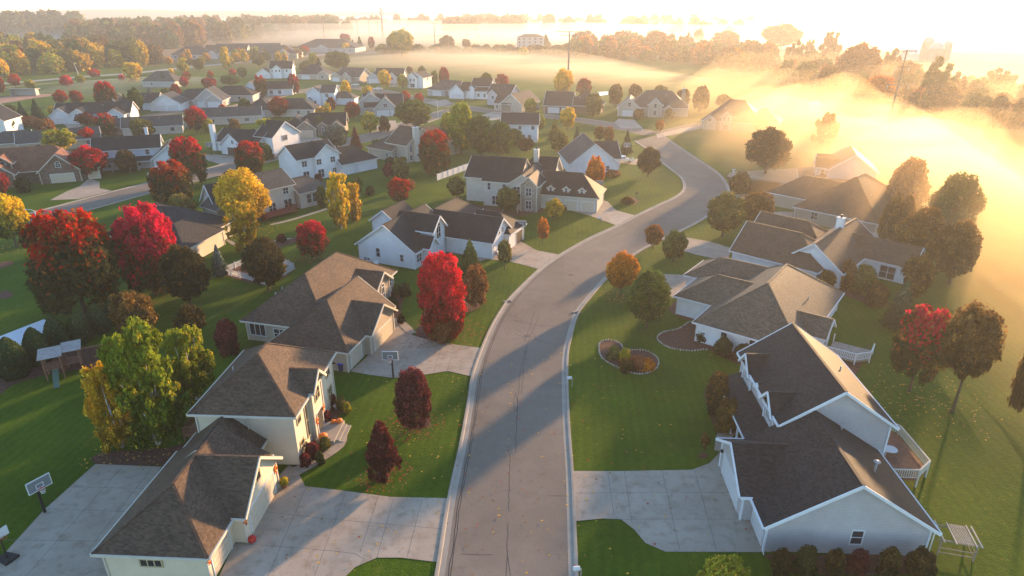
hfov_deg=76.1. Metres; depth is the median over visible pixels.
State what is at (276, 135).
two storey house
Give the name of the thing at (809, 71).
broadleaf tree
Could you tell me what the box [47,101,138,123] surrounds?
ranch house
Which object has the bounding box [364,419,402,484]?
broadleaf tree
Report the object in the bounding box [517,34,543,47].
hotel
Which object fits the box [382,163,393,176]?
shrub
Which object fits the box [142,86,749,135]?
cross street
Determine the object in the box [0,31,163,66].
woods
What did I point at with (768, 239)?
ranch house
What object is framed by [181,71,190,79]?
broadleaf tree
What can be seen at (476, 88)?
two storey house
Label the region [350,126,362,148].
conifer tree
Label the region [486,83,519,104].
two storey house
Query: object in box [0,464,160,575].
driveway
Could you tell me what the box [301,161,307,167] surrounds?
window
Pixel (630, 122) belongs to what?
driveway
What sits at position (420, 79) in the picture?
two storey house
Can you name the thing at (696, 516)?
driveway
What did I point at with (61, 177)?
garage door
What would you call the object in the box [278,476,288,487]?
planter
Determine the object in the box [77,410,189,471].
fallen leaves
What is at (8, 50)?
broadleaf tree
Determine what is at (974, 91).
broadleaf tree
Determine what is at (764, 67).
broadleaf tree
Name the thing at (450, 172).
privacy fence
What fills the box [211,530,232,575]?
garage door
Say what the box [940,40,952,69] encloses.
silo
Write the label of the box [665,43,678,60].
broadleaf tree
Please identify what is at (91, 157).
broadleaf tree
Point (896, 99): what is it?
broadleaf tree
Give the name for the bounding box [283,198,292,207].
window
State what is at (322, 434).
pumpkin
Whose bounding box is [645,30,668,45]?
broadleaf tree
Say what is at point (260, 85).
broadleaf tree
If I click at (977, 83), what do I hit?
broadleaf tree
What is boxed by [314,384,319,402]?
window
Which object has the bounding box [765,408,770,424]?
window
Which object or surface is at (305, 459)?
shrub
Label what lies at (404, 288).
shrub
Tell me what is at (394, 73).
ranch house
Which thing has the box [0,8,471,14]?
hills
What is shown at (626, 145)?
basketball hoop
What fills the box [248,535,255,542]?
planter
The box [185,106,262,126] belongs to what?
ranch house
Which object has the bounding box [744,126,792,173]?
broadleaf tree
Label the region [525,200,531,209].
window
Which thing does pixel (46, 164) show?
brick house
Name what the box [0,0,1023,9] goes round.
sky
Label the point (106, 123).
broadleaf tree
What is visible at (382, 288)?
window
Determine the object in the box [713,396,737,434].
shrub
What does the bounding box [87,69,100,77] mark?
broadleaf tree
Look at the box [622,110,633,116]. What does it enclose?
garage door
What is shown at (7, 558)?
basketball hoop
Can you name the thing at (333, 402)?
shrub
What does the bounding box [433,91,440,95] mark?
garage door
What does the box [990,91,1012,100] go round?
broadleaf tree
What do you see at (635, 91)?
broadleaf tree
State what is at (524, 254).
driveway
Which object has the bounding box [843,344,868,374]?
mulch bed
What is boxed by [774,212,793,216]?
driveway
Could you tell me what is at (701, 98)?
broadleaf tree
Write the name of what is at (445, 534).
kerb
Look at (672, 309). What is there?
mulch bed
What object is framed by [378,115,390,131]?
shrub
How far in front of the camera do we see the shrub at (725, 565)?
47.86 m
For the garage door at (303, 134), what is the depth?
218.64 m
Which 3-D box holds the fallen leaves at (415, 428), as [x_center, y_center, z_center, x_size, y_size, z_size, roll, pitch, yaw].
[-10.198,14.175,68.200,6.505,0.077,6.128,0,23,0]
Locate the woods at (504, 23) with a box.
[441,14,528,33]
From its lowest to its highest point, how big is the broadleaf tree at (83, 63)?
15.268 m
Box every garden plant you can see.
[605,345,620,359]
[618,347,630,360]
[619,358,633,373]
[629,355,649,371]
[642,357,655,372]
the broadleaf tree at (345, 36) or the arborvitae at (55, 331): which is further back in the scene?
the broadleaf tree at (345, 36)
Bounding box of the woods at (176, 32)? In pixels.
[61,13,353,48]
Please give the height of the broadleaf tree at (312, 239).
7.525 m
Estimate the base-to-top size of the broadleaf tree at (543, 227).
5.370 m
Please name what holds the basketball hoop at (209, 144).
on the driveway at (219, 159)
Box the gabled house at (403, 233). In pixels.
[354,197,526,269]
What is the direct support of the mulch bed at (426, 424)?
on the ground
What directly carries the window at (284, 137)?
in the two storey house at (276, 135)
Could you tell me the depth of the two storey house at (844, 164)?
152.35 m
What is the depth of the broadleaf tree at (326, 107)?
267.25 m
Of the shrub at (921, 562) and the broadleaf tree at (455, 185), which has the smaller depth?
the shrub at (921, 562)
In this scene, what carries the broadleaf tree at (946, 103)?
on the ground
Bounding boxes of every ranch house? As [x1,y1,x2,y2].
[0,126,100,148]
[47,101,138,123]
[105,114,184,135]
[106,91,189,110]
[106,202,233,256]
[141,71,181,86]
[179,86,230,107]
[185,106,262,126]
[219,85,260,101]
[239,251,397,372]
[245,79,295,95]
[249,98,320,116]
[288,112,348,137]
[296,64,332,79]
[329,67,370,82]
[366,68,407,83]
[426,80,462,95]
[493,90,540,112]
[673,257,844,351]
[729,211,925,288]
[767,173,891,233]
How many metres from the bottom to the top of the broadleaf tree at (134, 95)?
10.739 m
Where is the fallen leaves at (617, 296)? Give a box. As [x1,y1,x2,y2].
[605,288,628,304]
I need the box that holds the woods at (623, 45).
[570,29,754,59]
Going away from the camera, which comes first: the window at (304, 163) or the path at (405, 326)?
the path at (405, 326)
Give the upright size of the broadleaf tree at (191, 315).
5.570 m
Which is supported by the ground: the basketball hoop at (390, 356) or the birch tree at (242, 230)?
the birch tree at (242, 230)
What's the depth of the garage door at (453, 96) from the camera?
311.89 m
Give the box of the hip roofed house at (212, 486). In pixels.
[90,342,336,575]
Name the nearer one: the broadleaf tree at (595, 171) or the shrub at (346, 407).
the shrub at (346, 407)
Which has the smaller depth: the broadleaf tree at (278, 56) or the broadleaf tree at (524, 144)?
the broadleaf tree at (524, 144)
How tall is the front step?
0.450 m
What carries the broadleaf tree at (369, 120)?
on the ground
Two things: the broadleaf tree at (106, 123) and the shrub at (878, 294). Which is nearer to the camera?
the shrub at (878, 294)
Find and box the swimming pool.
[0,319,45,344]
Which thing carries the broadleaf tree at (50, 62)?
on the ground
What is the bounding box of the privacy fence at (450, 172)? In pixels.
[437,162,468,180]
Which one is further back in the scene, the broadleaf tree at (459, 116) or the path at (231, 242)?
the broadleaf tree at (459, 116)
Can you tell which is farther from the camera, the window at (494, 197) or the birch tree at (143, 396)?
the window at (494, 197)
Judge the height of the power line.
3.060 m
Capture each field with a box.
[412,35,599,43]
[755,20,1023,37]
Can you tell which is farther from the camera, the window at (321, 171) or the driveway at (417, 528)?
the window at (321, 171)
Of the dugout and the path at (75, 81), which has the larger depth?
the path at (75, 81)
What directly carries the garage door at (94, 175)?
in the brick house at (46, 164)
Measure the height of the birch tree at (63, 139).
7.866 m
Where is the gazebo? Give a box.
[808,100,822,110]
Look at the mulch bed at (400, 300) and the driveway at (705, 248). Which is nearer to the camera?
the mulch bed at (400, 300)
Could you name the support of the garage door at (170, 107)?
in the ranch house at (167, 101)
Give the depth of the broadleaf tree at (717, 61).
459.59 m
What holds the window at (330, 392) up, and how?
in the hip roofed house at (212, 486)
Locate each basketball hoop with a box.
[0,525,19,565]
[25,472,52,512]
[206,142,212,154]
[382,351,397,377]
[516,221,525,228]
[624,143,629,155]
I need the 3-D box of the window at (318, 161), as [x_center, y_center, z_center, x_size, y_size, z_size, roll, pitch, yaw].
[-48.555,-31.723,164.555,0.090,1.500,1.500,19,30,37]
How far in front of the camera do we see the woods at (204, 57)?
532.50 m
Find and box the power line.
[884,88,1022,100]
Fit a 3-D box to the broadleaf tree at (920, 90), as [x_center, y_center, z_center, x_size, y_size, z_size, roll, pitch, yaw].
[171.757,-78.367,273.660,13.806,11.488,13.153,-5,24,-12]
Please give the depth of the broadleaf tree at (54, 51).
446.80 m
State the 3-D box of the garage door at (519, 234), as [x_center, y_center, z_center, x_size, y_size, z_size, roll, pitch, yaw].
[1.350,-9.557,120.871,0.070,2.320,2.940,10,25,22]
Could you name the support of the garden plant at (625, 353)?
on the mulch bed at (604, 346)
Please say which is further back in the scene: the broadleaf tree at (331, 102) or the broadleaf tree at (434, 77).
the broadleaf tree at (434, 77)
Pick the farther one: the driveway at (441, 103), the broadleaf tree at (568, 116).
the driveway at (441, 103)
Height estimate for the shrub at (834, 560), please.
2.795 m
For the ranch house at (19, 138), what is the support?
on the ground
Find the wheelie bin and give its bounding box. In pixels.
[337,363,342,370]
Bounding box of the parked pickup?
[620,155,633,162]
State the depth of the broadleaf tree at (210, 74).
398.01 m
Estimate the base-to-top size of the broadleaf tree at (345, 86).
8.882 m
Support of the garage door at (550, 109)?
in the brick house at (556, 101)
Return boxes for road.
[5,51,509,83]
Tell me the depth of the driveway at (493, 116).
263.92 m
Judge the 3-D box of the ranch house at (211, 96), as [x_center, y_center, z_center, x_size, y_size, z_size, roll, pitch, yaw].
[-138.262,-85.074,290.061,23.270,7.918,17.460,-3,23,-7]
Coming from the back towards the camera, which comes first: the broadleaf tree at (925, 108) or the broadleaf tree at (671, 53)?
the broadleaf tree at (671, 53)
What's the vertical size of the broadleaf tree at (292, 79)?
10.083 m
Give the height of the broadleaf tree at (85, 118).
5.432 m
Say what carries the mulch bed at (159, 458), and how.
on the ground
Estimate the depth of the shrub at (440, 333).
84.22 m
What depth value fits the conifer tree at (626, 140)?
193.66 m
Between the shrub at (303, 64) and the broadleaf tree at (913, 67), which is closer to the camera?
the broadleaf tree at (913, 67)
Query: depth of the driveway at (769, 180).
165.96 m
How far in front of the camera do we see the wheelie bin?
77.84 m
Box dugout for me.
[9,88,39,95]
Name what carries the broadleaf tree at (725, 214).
on the ground
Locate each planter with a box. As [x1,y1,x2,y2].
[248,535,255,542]
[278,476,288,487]
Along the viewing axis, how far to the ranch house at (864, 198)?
130.50 m
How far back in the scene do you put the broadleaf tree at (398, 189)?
142.44 m
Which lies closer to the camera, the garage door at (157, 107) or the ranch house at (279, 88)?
the garage door at (157, 107)
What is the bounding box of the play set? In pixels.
[36,339,117,388]
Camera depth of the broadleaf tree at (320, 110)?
253.94 m
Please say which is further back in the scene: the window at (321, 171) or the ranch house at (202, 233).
the window at (321, 171)
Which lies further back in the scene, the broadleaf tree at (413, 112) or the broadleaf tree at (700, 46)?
the broadleaf tree at (700, 46)
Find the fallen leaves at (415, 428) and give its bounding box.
[385,410,444,441]
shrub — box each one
[5,105,16,111]
[12,177,31,192]
[21,115,39,126]
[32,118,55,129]
[168,193,197,209]
[213,317,239,357]
[228,118,240,127]
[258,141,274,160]
[276,233,286,242]
[298,61,310,69]
[299,451,310,467]
[306,441,319,459]
[314,173,322,180]
[314,449,325,465]
[319,436,330,451]
[324,410,331,421]
[330,394,335,406]
[335,395,344,411]
[343,401,351,413]
[365,185,374,195]
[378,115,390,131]
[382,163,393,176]
[385,156,393,163]
[388,296,398,308]
[392,284,400,294]
[397,312,405,323]
[399,282,411,297]
[428,313,457,344]
[605,169,620,177]
[620,196,634,203]
[632,108,643,119]
[664,107,674,118]
[694,331,705,342]
[696,553,750,575]
[706,370,729,415]
[712,335,732,358]
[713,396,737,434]
[732,343,749,361]
[770,547,791,575]
[791,544,818,575]
[819,269,836,286]
[824,547,844,575]
[840,258,857,290]
[845,547,870,575]
[851,264,877,296]
[864,280,890,307]
[875,545,902,575]
[904,545,938,575]
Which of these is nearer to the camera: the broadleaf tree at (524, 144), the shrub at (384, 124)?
the broadleaf tree at (524, 144)
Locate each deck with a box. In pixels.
[181,417,197,441]
[257,202,297,221]
[827,334,874,364]
[884,423,930,486]
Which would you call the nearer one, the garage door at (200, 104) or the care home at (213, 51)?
the garage door at (200, 104)
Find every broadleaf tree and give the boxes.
[0,48,11,53]
[0,51,17,74]
[0,58,9,79]
[0,77,4,93]
[0,172,10,192]
[0,193,31,247]
[1,43,22,52]
[7,49,31,74]
[7,74,20,86]
[18,206,121,316]
[23,79,35,87]
[27,48,42,70]
[33,40,50,62]
[36,51,67,73]
[46,106,53,114]
[47,39,62,51]
[47,47,59,54]
[52,89,68,102]
[56,47,78,71]
[59,75,73,87]
[63,39,85,52]
[67,144,108,174]
[68,50,93,70]
[68,90,83,101]
[73,112,93,126]
[75,74,85,83]
[77,127,93,137]
[84,41,103,68]
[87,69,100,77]
[92,112,116,136]
[93,81,117,101]
[105,290,159,342]
[110,200,175,294]
[113,148,137,172]
[118,74,124,81]
[122,62,142,81]
[126,87,143,111]
[128,118,155,135]
[146,159,194,204]
[155,243,212,305]
[160,88,169,93]
[168,136,207,184]
[169,83,181,93]
[171,303,206,342]
[176,57,188,71]
[178,77,188,87]
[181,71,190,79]
[182,105,206,132]
[193,58,204,70]
[201,77,216,87]
[201,118,212,132]
[207,71,213,77]
[212,167,272,221]
[219,46,230,68]
[220,74,240,85]
[228,69,235,74]
[234,140,264,173]
[236,67,246,76]
[238,97,250,106]
[240,49,248,62]
[240,236,285,290]
[252,55,265,65]
[253,74,267,96]
[267,96,288,116]
[275,52,281,60]
[287,73,298,93]
[295,219,329,260]
[299,46,309,52]
[308,52,317,63]
[314,107,325,112]
[315,115,323,121]
[315,185,326,207]
[322,123,347,146]
[323,51,350,69]
[323,102,330,111]
[326,96,335,110]
[340,33,350,40]
[340,79,350,92]
[341,42,349,47]
[344,101,360,118]
[352,175,362,193]
[360,111,378,132]
[361,85,371,93]
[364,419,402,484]
[367,36,374,48]
[377,69,390,87]
[385,177,411,201]
[386,36,391,46]
[387,28,413,56]
[392,366,431,429]
[393,98,431,126]
[396,74,407,88]
[401,91,410,102]
[406,66,412,73]
[407,178,415,190]
[414,92,423,104]
[416,250,467,339]
[417,129,450,173]
[418,65,426,71]
[431,70,437,84]
[439,35,454,47]
[439,67,448,80]
[439,111,449,130]
[445,101,471,152]
[446,175,465,196]
[462,39,470,46]
[462,263,488,306]
[464,113,495,155]
[480,72,491,77]
[489,121,513,155]
[495,73,508,83]
[496,186,519,213]
[497,239,511,269]
[509,128,522,145]
[517,137,534,152]
[518,47,528,56]
[524,98,537,112]
[537,111,545,129]
[537,217,549,244]
[544,198,564,220]
[551,130,568,152]
[553,67,573,90]
[559,107,576,129]
[576,77,591,93]
[585,91,602,115]
[585,154,604,180]
[593,126,604,140]
[604,126,614,140]
[604,249,639,296]
[608,83,623,106]
[626,266,671,327]
[628,83,641,97]
[637,146,661,176]
[638,49,656,60]
[644,224,663,248]
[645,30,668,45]
[653,85,667,90]
[655,120,664,131]
[661,228,688,261]
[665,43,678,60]
[676,44,690,61]
[677,89,690,102]
[691,51,711,63]
[692,42,707,55]
[692,84,709,111]
[693,28,704,41]
[696,49,713,64]
[704,44,714,60]
[706,191,747,235]
[711,30,739,40]
[715,47,726,68]
[715,94,731,105]
[717,46,739,71]
[729,47,742,71]
[731,170,751,193]
[733,41,745,48]
[742,191,775,221]
[743,43,754,51]
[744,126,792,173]
[751,40,762,52]
[755,58,777,75]
[755,117,768,130]
[760,22,803,48]
[762,40,779,53]
[766,50,781,65]
[783,40,804,59]
[792,60,820,90]
[804,39,815,53]
[810,112,839,151]
[817,29,842,61]
[817,64,843,102]
[834,41,884,82]
[852,75,898,111]
[853,87,888,107]
[877,191,916,240]
[883,48,902,75]
[886,156,932,211]
[889,93,904,107]
[889,303,950,392]
[892,60,924,80]
[893,205,947,262]
[896,85,920,113]
[900,253,937,299]
[914,87,925,97]
[916,84,940,116]
[919,56,957,89]
[921,82,963,115]
[928,170,987,225]
[933,217,983,283]
[937,102,960,115]
[938,299,1007,413]
[953,79,971,93]
[958,91,993,123]
[959,86,991,102]
[963,79,994,94]
[986,92,1010,128]
[987,67,1018,87]
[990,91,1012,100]
[995,101,1017,125]
[1006,96,1023,132]
[1012,93,1023,101]
[1014,85,1022,97]
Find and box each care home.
[170,45,249,58]
[216,43,281,47]
[247,45,302,58]
[297,39,365,52]
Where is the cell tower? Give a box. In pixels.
[378,7,383,38]
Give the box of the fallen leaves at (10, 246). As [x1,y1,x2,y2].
[0,240,25,254]
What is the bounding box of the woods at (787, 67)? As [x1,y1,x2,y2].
[770,49,1023,102]
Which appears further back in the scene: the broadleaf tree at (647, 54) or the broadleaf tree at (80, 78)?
the broadleaf tree at (647, 54)
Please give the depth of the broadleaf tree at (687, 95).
277.26 m
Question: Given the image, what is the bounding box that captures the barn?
[900,49,920,59]
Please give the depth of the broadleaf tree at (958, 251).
99.27 m
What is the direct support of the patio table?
on the deck at (904, 461)
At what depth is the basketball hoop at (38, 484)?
54.78 m
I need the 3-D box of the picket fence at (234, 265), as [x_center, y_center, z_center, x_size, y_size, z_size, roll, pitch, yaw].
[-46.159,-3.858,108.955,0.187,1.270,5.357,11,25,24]
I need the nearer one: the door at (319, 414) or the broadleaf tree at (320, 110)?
the door at (319, 414)
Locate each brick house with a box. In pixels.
[0,145,103,187]
[542,91,605,113]
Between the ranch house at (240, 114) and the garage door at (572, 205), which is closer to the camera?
the garage door at (572, 205)
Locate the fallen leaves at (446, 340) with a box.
[405,318,483,351]
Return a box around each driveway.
[0,464,160,575]
[51,179,111,199]
[64,124,82,127]
[205,154,233,164]
[219,465,446,575]
[300,136,321,142]
[351,322,479,377]
[377,120,396,132]
[427,99,450,106]
[478,241,557,268]
[482,112,500,119]
[574,452,770,551]
[575,201,633,224]
[615,119,641,127]
[620,159,637,164]
[639,274,686,298]
[656,126,700,137]
[684,237,729,257]
[727,168,797,198]
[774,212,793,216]
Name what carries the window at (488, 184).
in the two storey house at (537, 182)
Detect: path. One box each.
[5,77,145,87]
[226,208,326,244]
[281,436,346,479]
[394,318,415,333]
[714,429,736,450]
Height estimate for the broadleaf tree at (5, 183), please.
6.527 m
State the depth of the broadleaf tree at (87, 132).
202.53 m
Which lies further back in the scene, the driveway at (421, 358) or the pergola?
the driveway at (421, 358)
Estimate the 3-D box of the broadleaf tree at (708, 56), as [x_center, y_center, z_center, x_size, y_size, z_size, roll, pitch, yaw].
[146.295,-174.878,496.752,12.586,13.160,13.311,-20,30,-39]
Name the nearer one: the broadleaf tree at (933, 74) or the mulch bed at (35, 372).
the mulch bed at (35, 372)
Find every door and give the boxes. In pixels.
[49,172,75,183]
[55,118,63,123]
[88,169,100,178]
[153,105,165,110]
[167,105,178,110]
[197,102,204,106]
[208,102,219,107]
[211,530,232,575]
[227,147,234,154]
[248,470,276,533]
[284,90,291,94]
[299,130,313,137]
[301,75,309,78]
[316,405,324,432]
[350,343,362,368]
[354,164,358,171]
[373,318,391,350]
[377,110,389,116]
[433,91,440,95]
[451,94,461,98]
[493,237,504,257]
[516,228,522,243]
[548,107,558,112]
[565,200,577,210]
[581,201,594,211]
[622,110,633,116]
[721,452,738,510]
[751,509,763,545]
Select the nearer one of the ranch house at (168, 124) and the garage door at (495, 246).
the garage door at (495, 246)
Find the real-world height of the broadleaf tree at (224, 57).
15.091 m
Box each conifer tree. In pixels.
[17,101,28,115]
[30,99,47,119]
[211,244,229,277]
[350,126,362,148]
[457,239,485,277]
[544,34,551,46]
[547,118,558,140]
[573,127,578,139]
[620,130,633,153]
[878,279,913,330]
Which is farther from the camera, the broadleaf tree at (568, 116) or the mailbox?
the broadleaf tree at (568, 116)
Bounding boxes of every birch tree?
[39,128,77,149]
[79,360,133,453]
[95,315,186,451]
[163,323,215,405]
[222,200,259,252]
[255,118,270,129]
[325,171,350,228]
[345,182,362,221]
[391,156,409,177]
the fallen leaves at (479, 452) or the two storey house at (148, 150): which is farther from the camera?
the two storey house at (148, 150)
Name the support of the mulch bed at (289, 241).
on the ground
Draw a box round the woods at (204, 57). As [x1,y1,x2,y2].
[164,46,306,64]
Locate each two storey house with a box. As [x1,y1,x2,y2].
[0,104,23,132]
[90,126,179,172]
[199,168,331,218]
[208,119,300,154]
[256,61,295,78]
[275,139,378,177]
[306,84,358,105]
[358,91,403,116]
[366,125,460,162]
[407,70,431,87]
[448,78,495,98]
[463,147,606,212]
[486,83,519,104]
[492,112,539,141]
[617,88,688,117]
[701,99,783,132]
[716,323,942,555]
[796,145,879,181]
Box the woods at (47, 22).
[0,9,86,36]
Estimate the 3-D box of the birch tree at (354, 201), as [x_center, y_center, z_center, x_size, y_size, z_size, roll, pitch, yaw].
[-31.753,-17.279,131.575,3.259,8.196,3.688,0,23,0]
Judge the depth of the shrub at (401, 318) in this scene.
89.84 m
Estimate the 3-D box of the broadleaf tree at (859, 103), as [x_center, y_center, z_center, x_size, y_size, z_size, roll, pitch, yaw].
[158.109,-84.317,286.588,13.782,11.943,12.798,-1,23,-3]
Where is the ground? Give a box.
[0,10,1023,575]
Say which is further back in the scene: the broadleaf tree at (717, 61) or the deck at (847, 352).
the broadleaf tree at (717, 61)
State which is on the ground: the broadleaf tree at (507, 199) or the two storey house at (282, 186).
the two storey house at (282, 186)
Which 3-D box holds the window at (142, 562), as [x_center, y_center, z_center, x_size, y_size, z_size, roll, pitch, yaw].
[-27.022,20.584,48.953,1.800,0.800,0.090,1,23,3]
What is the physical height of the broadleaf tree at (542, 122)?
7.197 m
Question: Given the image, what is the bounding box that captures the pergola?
[930,520,982,561]
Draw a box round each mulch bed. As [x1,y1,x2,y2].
[0,261,13,267]
[0,290,12,298]
[0,346,99,393]
[91,443,185,465]
[226,266,289,284]
[274,237,296,246]
[330,400,350,419]
[391,284,404,317]
[404,417,430,428]
[416,295,480,341]
[477,205,545,216]
[598,339,659,374]
[627,196,638,204]
[657,321,740,364]
[669,301,693,320]
[699,452,707,458]
[705,388,716,424]
[764,554,936,574]
[839,286,880,306]
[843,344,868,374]
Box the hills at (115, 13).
[34,9,410,19]
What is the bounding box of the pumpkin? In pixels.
[319,432,327,438]
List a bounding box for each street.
[27,108,474,223]
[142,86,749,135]
[444,135,726,575]
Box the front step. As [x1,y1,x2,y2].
[315,420,350,443]
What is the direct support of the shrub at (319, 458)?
on the ground
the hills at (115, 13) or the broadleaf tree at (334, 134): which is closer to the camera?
the broadleaf tree at (334, 134)
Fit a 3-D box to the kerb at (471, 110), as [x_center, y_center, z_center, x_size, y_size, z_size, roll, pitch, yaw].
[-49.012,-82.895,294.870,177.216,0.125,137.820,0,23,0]
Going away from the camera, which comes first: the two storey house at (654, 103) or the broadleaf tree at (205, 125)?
the broadleaf tree at (205, 125)
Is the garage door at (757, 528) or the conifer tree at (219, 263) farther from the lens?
the conifer tree at (219, 263)
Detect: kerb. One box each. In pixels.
[29,110,442,213]
[85,118,439,210]
[183,87,621,130]
[211,86,639,127]
[434,141,685,575]
[562,134,730,575]
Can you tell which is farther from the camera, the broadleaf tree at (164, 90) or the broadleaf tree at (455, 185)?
the broadleaf tree at (164, 90)
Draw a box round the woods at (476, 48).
[374,43,570,53]
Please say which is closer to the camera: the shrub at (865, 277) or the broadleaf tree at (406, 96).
the shrub at (865, 277)
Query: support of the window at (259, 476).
in the hip roofed house at (212, 486)
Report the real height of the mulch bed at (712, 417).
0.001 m
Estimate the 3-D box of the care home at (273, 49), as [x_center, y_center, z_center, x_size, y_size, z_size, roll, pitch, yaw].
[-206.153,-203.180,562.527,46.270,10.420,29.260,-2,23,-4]
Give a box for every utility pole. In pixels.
[315,19,329,38]
[556,31,582,90]
[885,50,916,130]
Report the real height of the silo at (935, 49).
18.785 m
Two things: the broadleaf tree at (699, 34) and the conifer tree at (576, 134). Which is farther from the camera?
the broadleaf tree at (699, 34)
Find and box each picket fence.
[222,260,294,285]
[227,260,241,269]
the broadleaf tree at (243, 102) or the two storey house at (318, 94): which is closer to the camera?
the broadleaf tree at (243, 102)
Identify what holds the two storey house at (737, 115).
on the ground
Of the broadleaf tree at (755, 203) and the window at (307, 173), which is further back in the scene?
the window at (307, 173)
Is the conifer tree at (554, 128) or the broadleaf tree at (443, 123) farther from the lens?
the conifer tree at (554, 128)
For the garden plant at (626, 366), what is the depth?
77.61 m
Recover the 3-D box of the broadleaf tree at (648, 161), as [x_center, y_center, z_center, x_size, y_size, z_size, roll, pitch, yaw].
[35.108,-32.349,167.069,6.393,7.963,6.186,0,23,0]
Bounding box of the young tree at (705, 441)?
[700,432,710,453]
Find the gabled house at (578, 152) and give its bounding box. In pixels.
[558,133,621,174]
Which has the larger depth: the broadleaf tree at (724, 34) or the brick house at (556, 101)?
the broadleaf tree at (724, 34)
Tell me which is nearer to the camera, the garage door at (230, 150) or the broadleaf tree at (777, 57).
the garage door at (230, 150)
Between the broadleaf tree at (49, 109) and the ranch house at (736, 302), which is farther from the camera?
the broadleaf tree at (49, 109)
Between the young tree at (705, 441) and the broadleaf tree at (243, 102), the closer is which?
the young tree at (705, 441)
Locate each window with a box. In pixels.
[55,161,60,167]
[138,559,163,567]
[248,323,266,336]
[255,466,261,483]
[268,202,276,211]
[273,328,284,337]
[282,134,287,140]
[282,187,288,194]
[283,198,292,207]
[296,413,301,425]
[300,436,304,452]
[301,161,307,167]
[303,171,309,176]
[303,403,310,438]
[306,193,311,203]
[312,192,316,201]
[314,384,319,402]
[316,159,321,164]
[318,168,324,176]
[325,367,329,378]
[327,383,332,402]
[330,156,335,162]
[375,247,380,257]
[380,283,385,297]
[399,254,403,261]
[416,252,421,262]
[436,222,440,238]
[487,182,490,189]
[492,195,497,204]
[513,186,519,193]
[525,187,531,196]
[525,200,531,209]
[744,370,748,383]
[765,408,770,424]
[810,212,817,220]
[848,529,865,544]
[878,264,896,280]
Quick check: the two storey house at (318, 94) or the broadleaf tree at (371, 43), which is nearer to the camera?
the two storey house at (318, 94)
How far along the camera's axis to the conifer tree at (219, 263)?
105.18 m
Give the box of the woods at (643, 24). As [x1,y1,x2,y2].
[454,12,756,37]
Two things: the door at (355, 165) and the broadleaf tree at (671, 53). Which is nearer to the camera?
the door at (355, 165)
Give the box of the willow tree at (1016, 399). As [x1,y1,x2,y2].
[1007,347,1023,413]
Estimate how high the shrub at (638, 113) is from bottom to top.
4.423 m
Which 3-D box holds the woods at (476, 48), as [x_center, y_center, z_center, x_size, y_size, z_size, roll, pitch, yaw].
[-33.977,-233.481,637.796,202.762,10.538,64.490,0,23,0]
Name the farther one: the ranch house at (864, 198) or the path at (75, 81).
the path at (75, 81)
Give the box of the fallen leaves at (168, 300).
[149,293,201,318]
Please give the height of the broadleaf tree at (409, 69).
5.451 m
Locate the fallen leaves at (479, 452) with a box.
[261,350,685,573]
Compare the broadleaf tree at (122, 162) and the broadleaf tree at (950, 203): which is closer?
the broadleaf tree at (950, 203)
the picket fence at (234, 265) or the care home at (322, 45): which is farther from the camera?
the care home at (322, 45)
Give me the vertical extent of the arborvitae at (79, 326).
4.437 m
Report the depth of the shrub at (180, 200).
128.31 m
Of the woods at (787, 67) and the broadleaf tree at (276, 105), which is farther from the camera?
the woods at (787, 67)
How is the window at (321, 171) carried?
in the two storey house at (323, 157)
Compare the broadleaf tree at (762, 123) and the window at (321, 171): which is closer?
the window at (321, 171)
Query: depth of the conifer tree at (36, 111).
249.87 m
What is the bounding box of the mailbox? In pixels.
[573,565,581,575]
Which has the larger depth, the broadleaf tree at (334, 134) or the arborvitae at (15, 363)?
the broadleaf tree at (334, 134)
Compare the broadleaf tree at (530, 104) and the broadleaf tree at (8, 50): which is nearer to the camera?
the broadleaf tree at (530, 104)
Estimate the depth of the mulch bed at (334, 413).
70.29 m
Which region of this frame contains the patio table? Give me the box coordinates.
[884,445,897,456]
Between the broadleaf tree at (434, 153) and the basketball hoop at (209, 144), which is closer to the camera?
the broadleaf tree at (434, 153)
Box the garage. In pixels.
[199,183,216,203]
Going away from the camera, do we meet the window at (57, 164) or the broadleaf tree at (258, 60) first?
the window at (57, 164)
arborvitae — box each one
[0,336,31,381]
[20,327,52,366]
[42,315,70,346]
[66,312,93,344]
[85,303,111,334]
[104,293,115,325]
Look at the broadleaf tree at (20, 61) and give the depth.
420.02 m
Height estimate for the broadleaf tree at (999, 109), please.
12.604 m
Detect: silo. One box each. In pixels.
[918,36,934,66]
[923,42,944,70]
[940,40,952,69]
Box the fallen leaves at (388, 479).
[357,463,412,493]
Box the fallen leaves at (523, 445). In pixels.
[259,293,746,574]
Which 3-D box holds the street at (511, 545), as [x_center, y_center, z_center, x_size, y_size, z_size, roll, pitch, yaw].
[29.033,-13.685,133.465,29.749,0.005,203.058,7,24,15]
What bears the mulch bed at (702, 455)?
on the ground
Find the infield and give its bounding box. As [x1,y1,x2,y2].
[0,94,51,103]
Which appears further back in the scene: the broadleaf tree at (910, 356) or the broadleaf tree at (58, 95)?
the broadleaf tree at (58, 95)
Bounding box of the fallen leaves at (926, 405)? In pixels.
[865,364,1008,439]
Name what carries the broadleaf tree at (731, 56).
on the ground
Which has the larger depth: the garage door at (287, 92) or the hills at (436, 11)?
the hills at (436, 11)
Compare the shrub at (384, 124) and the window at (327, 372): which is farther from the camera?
the shrub at (384, 124)
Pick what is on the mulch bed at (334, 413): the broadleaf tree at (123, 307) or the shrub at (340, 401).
the shrub at (340, 401)
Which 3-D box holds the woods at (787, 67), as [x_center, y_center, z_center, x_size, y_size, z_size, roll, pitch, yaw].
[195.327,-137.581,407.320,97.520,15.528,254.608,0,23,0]
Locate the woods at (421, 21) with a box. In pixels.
[312,13,533,30]
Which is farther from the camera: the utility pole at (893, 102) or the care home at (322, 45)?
the care home at (322, 45)

